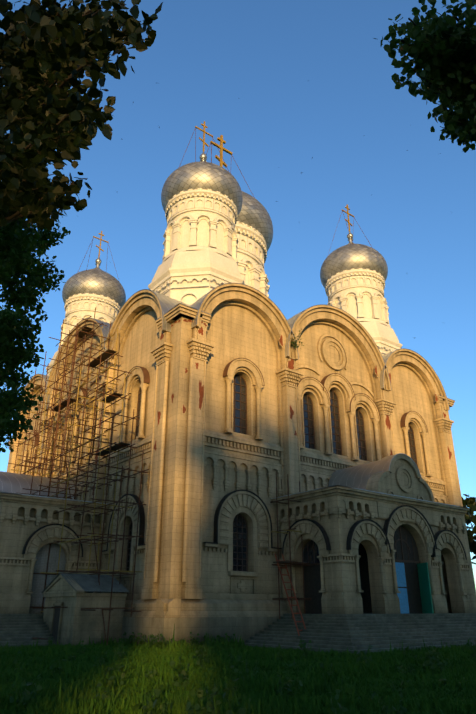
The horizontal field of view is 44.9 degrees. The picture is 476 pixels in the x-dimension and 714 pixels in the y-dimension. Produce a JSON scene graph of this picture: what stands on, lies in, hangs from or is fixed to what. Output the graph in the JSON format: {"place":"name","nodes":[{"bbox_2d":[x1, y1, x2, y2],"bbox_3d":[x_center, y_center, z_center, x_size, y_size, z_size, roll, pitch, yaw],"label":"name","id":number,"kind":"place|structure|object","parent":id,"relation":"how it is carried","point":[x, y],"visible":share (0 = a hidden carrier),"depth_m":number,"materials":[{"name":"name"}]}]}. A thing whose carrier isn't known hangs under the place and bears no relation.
{"place":"outdoors","nodes":[
{"label":"outdoors","id":0,"kind":"place"},
{"bbox_2d":[0,217,70,452],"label":"tree","id":1,"kind":"object","parent":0,"point":[15,327],"depth_m":14.17,"materials":[{"name":"green plant"}]},
{"bbox_2d":[29,543,65,612],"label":"arched door","id":2,"kind":"structure","parent":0,"point":[38,581],"depth_m":34.22,"materials":[{"name":"grey wood"}]},
{"bbox_2d":[0,0,162,230],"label":"tree","id":3,"kind":"object","parent":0,"point":[79,46],"depth_m":5.93,"materials":[{"name":"green plant"}]},
{"bbox_2d":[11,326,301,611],"bbox_3d":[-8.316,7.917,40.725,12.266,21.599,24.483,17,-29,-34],"label":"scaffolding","id":4,"kind":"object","parent":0,"point":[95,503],"visible":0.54,"depth_m":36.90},
{"bbox_2d":[50,326,306,563],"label":"scaffold planks","id":5,"kind":"object","parent":4,"relation":"on","point":[95,363],"visible":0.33,"depth_m":39.95,"materials":[{"name":"brown wood"}]},
{"bbox_2d":[0,188,475,645],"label":"church","id":6,"kind":"structure","parent":0,"point":[242,321],"depth_m":35.94,"materials":[{"name":"beige stone"}]},
{"bbox_2d":[41,573,129,592],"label":"roof","id":7,"kind":"structure","parent":6,"relation":"attached to","point":[87,583],"depth_m":31.21,"materials":[{"name":"grey metal"}]},
{"bbox_2d":[62,267,125,307],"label":"dome","id":8,"kind":"structure","parent":6,"relation":"on","point":[97,281],"depth_m":59.47,"materials":[{"name":"silver metal"}]},
{"bbox_2d":[0,152,380,499],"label":"roof","id":9,"kind":"structure","parent":6,"relation":"on","point":[358,476],"depth_m":39.23,"materials":[{"name":"grey metal"}]},
{"bbox_2d":[121,617,280,644],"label":"building plinth","id":10,"kind":"structure","parent":6,"relation":"attached to","point":[246,628],"depth_m":28.97,"materials":[{"name":"grey stone"}]},
{"bbox_2d":[93,121,353,256],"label":"crosses","id":11,"kind":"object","parent":6,"relation":"attached to","point":[222,149],"visible":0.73,"depth_m":64.74,"materials":[{"name":"gold metal"}]},
{"bbox_2d":[22,358,427,450],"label":"trim","id":12,"kind":"structure","parent":6,"relation":"attached to","point":[146,375],"depth_m":41.69,"materials":[{"name":"beige stone"}]},
{"bbox_2d":[0,283,469,508],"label":"cornice","id":13,"kind":"structure","parent":6,"relation":"attached to","point":[167,304],"depth_m":37.19,"materials":[{"name":"beige stone"}]},
{"bbox_2d":[0,613,475,653],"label":"church steps","id":14,"kind":"structure","parent":6,"relation":"attached to","point":[343,632],"depth_m":29.09,"materials":[{"name":"grey stone"}]},
{"bbox_2d":[275,554,305,635],"bbox_3d":[2.837,12.672,30.379,0.599,4.644,3.988,6,-24,-15],"label":"ladder","id":15,"kind":"object","parent":14,"relation":"on","point":[281,574],"visible":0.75,"depth_m":30.46,"materials":[{"name":"brown wood"}]},
{"bbox_2d":[59,374,419,612],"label":"windows","id":16,"kind":"structure","parent":6,"relation":"attached to","point":[246,527],"depth_m":36.83,"materials":[{"name":"black glass"}]},
{"bbox_2d":[7,358,473,592],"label":"pilasters","id":17,"kind":"object","parent":6,"relation":"attached to","point":[144,388],"visible":0.52,"depth_m":34.61,"materials":[{"name":"beige stone"}]},
{"bbox_2d":[22,489,466,559],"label":"molding","id":18,"kind":"structure","parent":6,"relation":"attached to","point":[216,517],"depth_m":33.27,"materials":[{"name":"stone"}]},
{"bbox_2d":[38,318,451,495],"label":"exposed brick patches","id":19,"kind":"object","parent":6,"relation":"attached to","point":[159,410],"visible":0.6,"depth_m":35.57,"materials":[{"name":"red brick"}]},
{"bbox_2d":[358,543,371,613],"bbox_3d":[-3.903,13.782,37.229,11.825,5.050,34.771,66,-68,-64],"label":"church interior","id":20,"kind":"object","parent":6,"relation":"attached to","point":[361,548],"depth_m":37.18,"materials":[{"name":"black"}]},
{"bbox_2d":[0,0,475,587],"label":"sky","id":21,"kind":"structure","parent":0,"point":[204,56],"materials":[{"name":"blue"}]},
{"bbox_2d":[395,562,408,613],"bbox_3d":[9.371,13.358,33.386,1.200,2.750,0.070,17,-29,-34],"label":"door","id":22,"kind":"structure","parent":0,"point":[401,582],"depth_m":33.46,"materials":[{"name":"blue wood"}]},
{"bbox_2d":[374,0,475,152],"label":"tree","id":23,"kind":"object","parent":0,"point":[427,58],"depth_m":7.18,"materials":[{"name":"green plant"}]},
{"bbox_2d":[417,562,433,613],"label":"door","id":24,"kind":"structure","parent":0,"point":[425,589],"depth_m":33.85,"materials":[{"name":"green wood"}]},
{"label":"ground","id":25,"kind":"structure","parent":0,"visible":0},
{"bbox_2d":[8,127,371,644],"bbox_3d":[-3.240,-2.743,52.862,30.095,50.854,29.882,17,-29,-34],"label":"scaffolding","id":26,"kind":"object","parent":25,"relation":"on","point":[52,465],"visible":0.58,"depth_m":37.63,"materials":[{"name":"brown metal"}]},
{"bbox_2d":[161,162,242,214],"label":"onion dome","id":27,"kind":"object","parent":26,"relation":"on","point":[204,176],"visible":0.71,"depth_m":44.66,"materials":[{"name":"silver metal"}]},
{"bbox_2d":[58,190,390,349],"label":"dome drums","id":28,"kind":"object","parent":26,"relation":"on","point":[202,243],"visible":0.31,"depth_m":53.24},
{"bbox_2d":[237,191,272,250],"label":"dome","id":29,"kind":"structure","parent":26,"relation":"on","point":[253,213],"depth_m":58.62,"materials":[{"name":"silver metal"}]},
{"bbox_2d":[320,242,387,287],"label":"onion dome","id":30,"kind":"structure","parent":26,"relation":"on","point":[349,256],"depth_m":55.12,"materials":[{"name":"silver metal"}]},
{"bbox_2d":[0,623,475,713],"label":"grass blades","id":31,"kind":"object","parent":25,"relation":"on","point":[82,672],"visible":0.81,"depth_m":14.69,"materials":[{"name":"green plant"}]},
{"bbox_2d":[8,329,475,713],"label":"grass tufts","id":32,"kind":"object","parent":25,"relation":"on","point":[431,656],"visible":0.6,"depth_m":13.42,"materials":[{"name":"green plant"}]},
{"bbox_2d":[461,494,475,564],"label":"tree","id":33,"kind":"object","parent":25,"relation":"on","point":[470,503],"depth_m":71.37,"materials":[{"name":"green plant"}]}
]}

